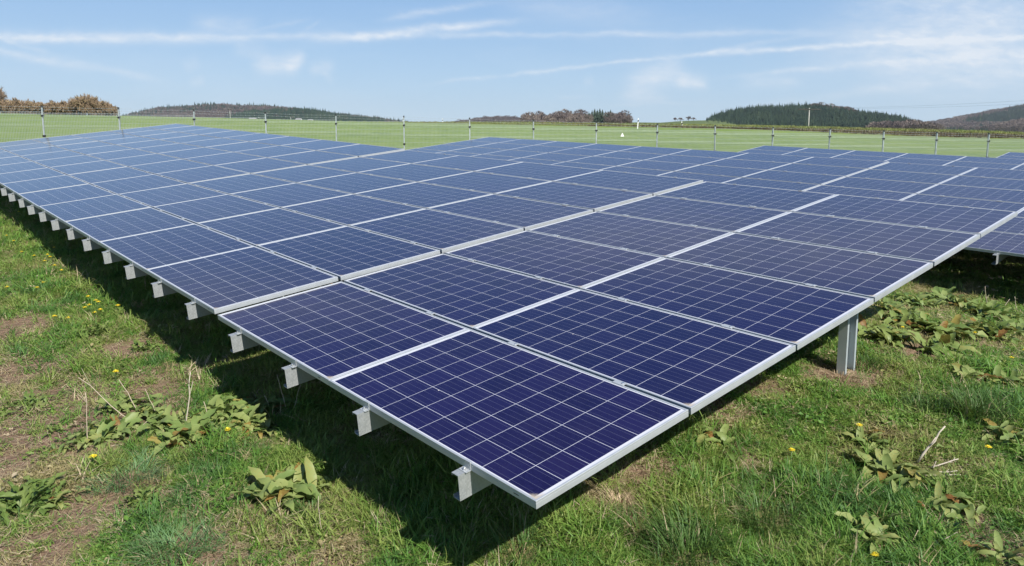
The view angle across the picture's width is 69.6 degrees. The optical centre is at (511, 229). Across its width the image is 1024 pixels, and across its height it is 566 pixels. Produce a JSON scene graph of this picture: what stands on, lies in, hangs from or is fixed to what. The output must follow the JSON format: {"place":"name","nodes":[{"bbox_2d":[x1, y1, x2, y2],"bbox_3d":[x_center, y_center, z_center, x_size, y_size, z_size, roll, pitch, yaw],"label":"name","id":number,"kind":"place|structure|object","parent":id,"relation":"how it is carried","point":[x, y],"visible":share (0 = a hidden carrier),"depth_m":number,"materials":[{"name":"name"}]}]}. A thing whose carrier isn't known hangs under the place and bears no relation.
{"place":"outdoors","nodes":[
{"label":"outdoors","id":0,"kind":"place"},
{"bbox_2d":[0,113,1023,565],"bbox_3d":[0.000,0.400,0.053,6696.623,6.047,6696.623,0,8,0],"label":"ground","id":1,"kind":"structure","parent":0,"point":[414,137],"depth_m":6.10,"materials":[{"name":"green plant"}]},
{"bbox_2d":[0,87,7,103],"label":"bare tree","id":2,"kind":"object","parent":1,"relation":"on","point":[2,95],"visible":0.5,"depth_m":110.46,"materials":[{"name":"brown plant"}]},
{"bbox_2d":[0,98,10,113],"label":"hedge shrub","id":3,"kind":"object","parent":1,"relation":"on","point":[1,104],"visible":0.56,"depth_m":101.82,"materials":[{"name":"brown plant"}]},
{"bbox_2d":[1,98,30,113],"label":"hedge shrub","id":4,"kind":"object","parent":1,"relation":"on","point":[14,105],"visible":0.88,"depth_m":101.80,"materials":[{"name":"brown plant"}]},
{"bbox_2d":[0,492,49,532],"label":"grass tussock","id":5,"kind":"object","parent":1,"relation":"on","point":[18,512],"depth_m":3.94,"materials":[{"name":"green plant"}]},
{"bbox_2d":[21,100,40,113],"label":"hedge shrub","id":6,"kind":"object","parent":1,"relation":"on","point":[31,108],"visible":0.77,"depth_m":102.03,"materials":[{"name":"brown plant"}]},
{"bbox_2d":[0,386,68,416],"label":"weed rosette","id":7,"kind":"object","parent":1,"relation":"on","point":[28,401],"visible":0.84,"depth_m":5.33,"materials":[{"name":"green plant"}]},
{"bbox_2d":[0,470,73,527],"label":"weed rosette","id":8,"kind":"object","parent":1,"relation":"on","point":[25,494],"visible":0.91,"depth_m":4.02,"materials":[{"name":"green plant"}]},
{"bbox_2d":[35,100,58,114],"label":"hedge shrub","id":9,"kind":"object","parent":1,"relation":"on","point":[48,106],"visible":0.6,"depth_m":101.79,"materials":[{"name":"brown plant"}]},
{"bbox_2d":[35,422,73,437],"bbox_3d":[-3.033,1.319,4.876,0.219,0.089,0.188,-3,8,-22],"label":"weed rosette","id":10,"kind":"object","parent":1,"relation":"on","point":[60,428],"visible":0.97,"depth_m":4.87,"materials":[{"name":"green plant"}]},
{"bbox_2d":[33,488,91,517],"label":"dock plant","id":11,"kind":"object","parent":1,"relation":"on","point":[57,496],"visible":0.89,"depth_m":4.03,"materials":[{"name":"green plant"}]},
{"bbox_2d":[49,443,76,452],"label":"dock plant","id":12,"kind":"object","parent":1,"relation":"on","point":[61,448],"visible":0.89,"depth_m":4.62,"materials":[{"name":"green plant"}]},
{"bbox_2d":[52,100,76,114],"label":"hedge shrub","id":13,"kind":"object","parent":1,"relation":"on","point":[61,104],"visible":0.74,"depth_m":101.86,"materials":[{"name":"brown plant"}]},
{"bbox_2d":[66,94,98,114],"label":"hedge shrub","id":14,"kind":"object","parent":1,"relation":"on","point":[77,103],"visible":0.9,"depth_m":101.55,"materials":[{"name":"brown plant"}]},
{"bbox_2d":[77,392,87,443],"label":"dry stalk","id":15,"kind":"object","parent":1,"relation":"on","point":[86,413],"visible":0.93,"depth_m":4.69,"materials":[{"name":"beige plant"}]},
{"bbox_2d":[61,419,119,452],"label":"dock plant","id":16,"kind":"object","parent":1,"relation":"on","point":[80,439],"visible":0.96,"depth_m":4.74,"materials":[{"name":"green plant"}]},
{"bbox_2d":[73,320,115,338],"bbox_3d":[-3.806,0.929,6.753,0.357,0.165,0.365,7,10,40],"label":"weed rosette","id":17,"kind":"object","parent":1,"relation":"on","point":[99,329],"visible":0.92,"depth_m":6.75,"materials":[{"name":"green plant"}]},
{"bbox_2d":[83,98,111,115],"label":"hedge shrub","id":18,"kind":"object","parent":1,"relation":"on","point":[99,105],"visible":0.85,"depth_m":101.94,"materials":[{"name":"brown plant"}]},
{"bbox_2d":[78,373,124,416],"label":"dry stalk","id":19,"kind":"object","parent":1,"relation":"on","point":[101,396],"visible":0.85,"depth_m":5.02,"materials":[{"name":"beige plant"}]},
{"bbox_2d":[99,104,119,115],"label":"hedge shrub","id":20,"kind":"object","parent":1,"relation":"on","point":[109,111],"visible":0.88,"depth_m":102.18,"materials":[{"name":"brown plant"}]},
{"bbox_2d":[85,412,153,439],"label":"dock plant","id":21,"kind":"object","parent":1,"relation":"on","point":[122,426],"visible":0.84,"depth_m":4.87,"materials":[{"name":"green plant"}]},
{"bbox_2d":[104,361,136,369],"bbox_3d":[-3.151,1.103,5.965,0.284,0.097,0.220,7,10,41],"label":"weed rosette","id":22,"kind":"object","parent":1,"relation":"on","point":[125,364],"visible":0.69,"depth_m":5.97,"materials":[{"name":"green plant"}]},
{"bbox_2d":[75,441,178,495],"bbox_3d":[-2.226,1.383,4.324,0.617,0.140,0.620,4,9,30],"label":"grass tussock","id":23,"kind":"object","parent":1,"relation":"on","point":[141,464],"depth_m":4.29,"materials":[{"name":"green plant"}]},
{"bbox_2d":[93,393,163,417],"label":"dock plant","id":24,"kind":"object","parent":1,"relation":"on","point":[121,402],"visible":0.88,"depth_m":5.21,"materials":[{"name":"green plant"}]},
{"bbox_2d":[109,485,173,515],"bbox_3d":[-1.996,1.472,4.039,0.316,0.101,0.301,0,8,0],"label":"weed rosette","id":25,"kind":"object","parent":1,"relation":"on","point":[143,493],"visible":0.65,"depth_m":4.04,"materials":[{"name":"green plant"}]},
{"bbox_2d":[122,400,166,419],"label":"dock plant","id":26,"kind":"object","parent":1,"relation":"on","point":[148,410],"visible":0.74,"depth_m":5.11,"materials":[{"name":"green plant"}]},
{"bbox_2d":[127,337,174,351],"bbox_3d":[-3.148,1.004,6.374,0.372,0.123,0.382,-1,8,-10],"label":"weed rosette","id":27,"kind":"object","parent":1,"relation":"on","point":[136,341],"visible":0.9,"depth_m":6.38,"materials":[{"name":"green plant"}]},
{"bbox_2d":[133,404,200,434],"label":"dock plant","id":28,"kind":"object","parent":1,"relation":"on","point":[160,423],"visible":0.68,"depth_m":4.89,"materials":[{"name":"green plant"}]},
{"bbox_2d":[110,511,241,565],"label":"grass tussock","id":29,"kind":"object","parent":1,"relation":"on","point":[157,539],"depth_m":3.65,"materials":[{"name":"green plant"}]},
{"bbox_2d":[147,419,212,458],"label":"dock plant","id":30,"kind":"object","parent":1,"relation":"on","point":[173,436],"visible":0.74,"depth_m":4.67,"materials":[{"name":"green plant"}]},
{"bbox_2d":[186,372,192,420],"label":"dry stalk","id":31,"kind":"object","parent":1,"relation":"on","point":[189,396],"visible":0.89,"depth_m":4.85,"materials":[{"name":"beige plant"}]},
{"bbox_2d":[164,407,239,441],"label":"dock plant","id":32,"kind":"object","parent":1,"relation":"on","point":[195,419],"visible":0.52,"depth_m":4.85,"materials":[{"name":"green plant"}]},
{"bbox_2d":[0,124,404,214],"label":"solar table","id":33,"kind":"object","parent":1,"relation":"on","point":[35,173],"visible":0.99,"depth_m":14.56,"materials":[{"name":"blue"}]},
{"bbox_2d":[198,394,270,422],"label":"dock plant","id":34,"kind":"object","parent":1,"relation":"on","point":[222,407],"visible":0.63,"depth_m":5.08,"materials":[{"name":"green plant"}]},
{"bbox_2d":[221,394,263,409],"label":"dock plant","id":35,"kind":"object","parent":1,"relation":"on","point":[248,399],"visible":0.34,"depth_m":5.26,"materials":[{"name":"green plant"}]},
{"bbox_2d":[218,403,273,435],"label":"dock plant","id":36,"kind":"object","parent":1,"relation":"on","point":[247,416],"visible":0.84,"depth_m":4.92,"materials":[{"name":"green plant"}]},
{"bbox_2d":[234,418,277,438],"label":"dock plant","id":37,"kind":"object","parent":1,"relation":"on","point":[267,424],"visible":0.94,"depth_m":4.83,"materials":[{"name":"green plant"}]},
{"bbox_2d":[226,456,334,515],"bbox_3d":[-1.265,1.430,4.104,0.556,0.263,0.575,0,8,0],"label":"dock plant","id":38,"kind":"object","parent":1,"relation":"on","point":[279,485],"visible":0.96,"depth_m":4.08,"materials":[{"name":"green plant"}]},
{"bbox_2d":[259,395,301,413],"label":"dock plant","id":39,"kind":"object","parent":1,"relation":"on","point":[277,402],"visible":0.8,"depth_m":5.16,"materials":[{"name":"green plant"}]},
{"bbox_2d":[278,489,333,520],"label":"grass tussock","id":40,"kind":"object","parent":1,"relation":"on","point":[304,503],"depth_m":3.97,"materials":[{"name":"green plant"}]},
{"bbox_2d":[314,496,322,530],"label":"dry stalk","id":41,"kind":"object","parent":1,"relation":"on","point":[319,512],"visible":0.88,"depth_m":3.70,"materials":[{"name":"beige plant"}]},
{"bbox_2d":[38,150,702,319],"bbox_3d":[-2.050,-0.037,9.750,6.206,0.923,6.617,-15,18,-40],"label":"solar table","id":42,"kind":"object","parent":1,"relation":"on","point":[213,246],"visible":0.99,"depth_m":8.32,"materials":[{"name":"blue"}]},
{"bbox_2d":[0,105,1023,156],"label":"fence","id":43,"kind":"object","parent":1,"relation":"on","point":[657,134],"visible":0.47,"depth_m":28.80,"materials":[{"name":"metal"}]},
{"bbox_2d":[469,500,562,565],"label":"grass tussock","id":44,"kind":"object","parent":1,"relation":"on","point":[523,537],"depth_m":3.59,"materials":[{"name":"green plant"}]},
{"bbox_2d":[117,101,1023,130],"label":"conifer wood","id":45,"kind":"object","parent":1,"relation":"on","point":[766,114],"depth_m":959.50,"materials":[{"name":"green plant"}]},
{"bbox_2d":[125,102,1023,131],"label":"bare wood","id":46,"kind":"object","parent":1,"relation":"on","point":[566,116],"depth_m":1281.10,"materials":[{"name":"plant"}]},
{"bbox_2d":[583,481,647,518],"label":"grass tussock","id":47,"kind":"object","parent":1,"relation":"on","point":[614,497],"depth_m":3.95,"materials":[{"name":"beige plant"}]},
{"bbox_2d":[218,181,1017,508],"bbox_3d":[1.275,0.648,6.079,6.200,0.904,3.308,-15,17,-40],"label":"solar table","id":48,"kind":"object","parent":1,"relation":"on","point":[538,367],"visible":0.99,"depth_m":4.82,"materials":[{"name":"blue"}]},
{"bbox_2d":[586,497,686,552],"bbox_3d":[0.605,1.450,3.679,0.508,0.167,0.492,0,8,0],"label":"grass tussock","id":49,"kind":"object","parent":1,"relation":"on","point":[637,523],"depth_m":3.68,"materials":[{"name":"green plant"}]},
{"bbox_2d":[408,137,888,190],"bbox_3d":[1.383,-1.140,18.703,6.213,1.227,13.237,-15,17,-40],"label":"solar table","id":50,"kind":"object","parent":1,"relation":"on","point":[795,172],"visible":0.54,"depth_m":17.40,"materials":[{"name":"blue"}]},
{"bbox_2d":[352,121,1023,137],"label":"rough grass","id":51,"kind":"structure","parent":1,"relation":"on","point":[930,132],"depth_m":103.29,"materials":[{"name":"green plant"}]},
{"bbox_2d":[626,493,759,565],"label":"grass tussock","id":52,"kind":"object","parent":1,"relation":"on","point":[683,529],"depth_m":3.55,"materials":[{"name":"green plant"}]},
{"bbox_2d":[686,424,737,461],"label":"dock plant","id":53,"kind":"object","parent":1,"relation":"on","point":[721,434],"visible":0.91,"depth_m":4.52,"materials":[{"name":"green plant"}]},
{"bbox_2d":[700,470,824,541],"bbox_3d":[1.307,1.388,3.764,0.685,0.204,0.707,0,8,0],"label":"grass tussock","id":54,"kind":"object","parent":1,"relation":"on","point":[752,524],"depth_m":3.76,"materials":[{"name":"green plant"}]},
{"bbox_2d":[798,108,820,125],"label":"utility pole","id":55,"kind":"object","parent":1,"relation":"on","point":[809,109],"visible":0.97,"depth_m":295.87,"materials":[{"name":"wood"}]},
{"bbox_2d":[811,366,869,383],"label":"grass tussock","id":56,"kind":"object","parent":1,"relation":"on","point":[846,376],"depth_m":5.46,"materials":[{"name":"beige plant"}]},
{"bbox_2d":[838,423,891,451],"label":"dock plant","id":57,"kind":"object","parent":1,"relation":"on","point":[861,437],"visible":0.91,"depth_m":4.45,"materials":[{"name":"green plant"}]},
{"bbox_2d":[834,511,904,555],"bbox_3d":[1.752,1.476,3.577,0.363,0.185,0.325,-3,8,-19],"label":"dock plant","id":58,"kind":"object","parent":1,"relation":"on","point":[871,529],"visible":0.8,"depth_m":3.56,"materials":[{"name":"green plant"}]},
{"bbox_2d":[855,348,886,372],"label":"grass tussock","id":59,"kind":"object","parent":1,"relation":"on","point":[871,363],"depth_m":5.71,"materials":[{"name":"green plant"}]},
{"bbox_2d":[857,314,897,337],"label":"dock plant","id":60,"kind":"object","parent":1,"relation":"on","point":[862,327],"visible":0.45,"depth_m":6.51,"materials":[{"name":"green plant"}]},
{"bbox_2d":[740,145,1023,169],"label":"solar table","id":61,"kind":"object","parent":1,"relation":"on","point":[978,162],"visible":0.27,"depth_m":22.63,"materials":[{"name":"blue"}]},
{"bbox_2d":[862,325,912,349],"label":"dock plant","id":62,"kind":"object","parent":1,"relation":"on","point":[894,338],"visible":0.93,"depth_m":6.30,"materials":[{"name":"green plant"}]},
{"bbox_2d":[870,297,917,310],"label":"dock plant","id":63,"kind":"object","parent":1,"relation":"on","point":[887,300],"visible":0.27,"depth_m":8.14,"materials":[{"name":"green plant"}]},
{"bbox_2d":[847,448,948,493],"bbox_3d":[2.125,1.350,4.126,0.406,0.166,0.471,-1,8,-11],"label":"dock plant","id":64,"kind":"object","parent":1,"relation":"on","point":[883,466],"visible":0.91,"depth_m":4.09,"materials":[{"name":"green plant"}]},
{"bbox_2d":[866,302,930,317],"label":"dock plant","id":65,"kind":"object","parent":1,"relation":"on","point":[897,308],"visible":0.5,"depth_m":7.70,"materials":[{"name":"green plant"}]},
{"bbox_2d":[874,306,927,330],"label":"dock plant","id":66,"kind":"object","parent":1,"relation":"on","point":[893,317],"visible":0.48,"depth_m":7.05,"materials":[{"name":"green plant"}]},
{"bbox_2d":[805,162,1023,264],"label":"solar table","id":67,"kind":"object","parent":1,"relation":"on","point":[993,188],"visible":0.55,"depth_m":12.79,"materials":[{"name":"blue"}]},
{"bbox_2d":[887,290,943,309],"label":"dock plant","id":68,"kind":"object","parent":1,"relation":"on","point":[917,300],"visible":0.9,"depth_m":8.53,"materials":[{"name":"green plant"}]},
{"bbox_2d":[893,383,951,415],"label":"grass tussock","id":69,"kind":"object","parent":1,"relation":"on","point":[916,402],"depth_m":4.96,"materials":[{"name":"green plant"}]},
{"bbox_2d":[917,426,945,462],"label":"dry stalk","id":70,"kind":"object","parent":1,"relation":"on","point":[926,449],"visible":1,"depth_m":4.22,"materials":[{"name":"beige plant"}]},
{"bbox_2d":[894,314,972,339],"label":"dock plant","id":71,"kind":"object","parent":1,"relation":"on","point":[916,326],"visible":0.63,"depth_m":6.81,"materials":[{"name":"green plant"}]},
{"bbox_2d":[898,329,980,357],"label":"dock plant","id":72,"kind":"object","parent":1,"relation":"on","point":[949,342],"visible":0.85,"depth_m":6.11,"materials":[{"name":"green plant"}]},
{"bbox_2d":[918,286,970,301],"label":"dock plant","id":73,"kind":"object","parent":1,"relation":"on","point":[941,292],"visible":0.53,"depth_m":8.91,"materials":[{"name":"green plant"}]},
{"bbox_2d":[931,457,957,467],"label":"dry stalk","id":74,"kind":"object","parent":1,"relation":"on","point":[945,462],"visible":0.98,"depth_m":4.18,"materials":[{"name":"beige plant"}]},
{"bbox_2d":[918,480,986,532],"bbox_3d":[2.291,1.434,3.760,0.354,0.156,0.368,-3,8,-19],"label":"dock plant","id":75,"kind":"object","parent":1,"relation":"on","point":[968,508],"visible":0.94,"depth_m":3.77,"materials":[{"name":"green plant"}]},
{"bbox_2d":[916,318,989,342],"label":"dock plant","id":76,"kind":"object","parent":1,"relation":"on","point":[941,327],"visible":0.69,"depth_m":6.67,"materials":[{"name":"green plant"}]},
{"bbox_2d":[925,293,980,312],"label":"dock plant","id":77,"kind":"object","parent":1,"relation":"on","point":[956,300],"visible":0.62,"depth_m":8.56,"materials":[{"name":"green plant"}]},
{"bbox_2d":[925,381,1019,425],"bbox_3d":[2.990,1.095,4.795,0.648,0.272,0.628,0,8,0],"label":"grass tussock","id":78,"kind":"object","parent":1,"relation":"on","point":[964,408],"depth_m":4.79,"materials":[{"name":"green plant"}]},
{"bbox_2d":[948,314,1004,340],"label":"dock plant","id":79,"kind":"object","parent":1,"relation":"on","point":[956,319],"visible":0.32,"depth_m":6.91,"materials":[{"name":"green plant"}]},
{"bbox_2d":[951,362,1003,386],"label":"dock plant","id":80,"kind":"object","parent":1,"relation":"on","point":[966,369],"visible":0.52,"depth_m":5.44,"materials":[{"name":"green plant"}]},
{"bbox_2d":[961,300,1011,317],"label":"dock plant","id":81,"kind":"object","parent":1,"relation":"on","point":[988,306],"visible":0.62,"depth_m":8.21,"materials":[{"name":"green plant"}]},
{"bbox_2d":[957,315,1023,343],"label":"dock plant","id":82,"kind":"object","parent":1,"relation":"on","point":[998,330],"visible":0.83,"depth_m":6.80,"materials":[{"name":"green plant"}]},
{"bbox_2d":[960,530,1023,565],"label":"dock plant","id":83,"kind":"object","parent":1,"relation":"on","point":[1001,550],"visible":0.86,"depth_m":3.42,"materials":[{"name":"green plant"}]},
{"bbox_2d":[975,364,1023,388],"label":"dock plant","id":84,"kind":"object","parent":1,"relation":"on","point":[998,371],"visible":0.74,"depth_m":5.42,"materials":[{"name":"green plant"}]},
{"bbox_2d":[977,310,1023,325],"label":"dock plant","id":85,"kind":"object","parent":1,"relation":"on","point":[1010,315],"visible":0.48,"depth_m":7.92,"materials":[{"name":"green plant"}]},
{"bbox_2d":[977,315,1023,336],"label":"dock plant","id":86,"kind":"object","parent":1,"relation":"on","point":[1019,327],"visible":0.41,"depth_m":7.20,"materials":[{"name":"green plant"}]},
{"bbox_2d":[982,418,1023,446],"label":"dock plant","id":87,"kind":"object","parent":1,"relation":"on","point":[1005,428],"visible":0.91,"depth_m":4.49,"materials":[{"name":"green plant"}]},
{"bbox_2d":[996,152,1023,158],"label":"solar table","id":88,"kind":"object","parent":1,"relation":"on","point":[1015,155],"visible":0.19,"depth_m":27.67,"materials":[{"name":"blue"}]},
{"bbox_2d":[0,0,1023,122],"label":"sky","id":89,"kind":"structure","parent":0,"point":[657,61],"materials":[{"name":"blue"}]},
{"bbox_2d":[632,120,734,124],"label":"hill","id":90,"kind":"structure","parent":0,"point":[700,122],"depth_m":799.97,"materials":[{"name":"green plant"}]},
{"bbox_2d":[820,463,845,476],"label":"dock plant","id":91,"kind":"object","parent":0,"point":[832,470],"visible":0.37,"depth_m":4.17,"materials":[{"name":"green plant"}]},
{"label":"hill","id":92,"kind":"structure","parent":0,"visible":0},
{"bbox_2d":[593,110,599,122],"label":"conifer tree","id":93,"kind":"object","parent":92,"relation":"on","point":[597,115],"visible":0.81,"depth_m":604.01,"materials":[{"name":"green plant"}]},
{"bbox_2d":[597,109,604,122],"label":"conifer tree","id":94,"kind":"object","parent":92,"relation":"on","point":[601,119],"visible":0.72,"depth_m":592.15,"materials":[{"name":"green plant"}]}
]}

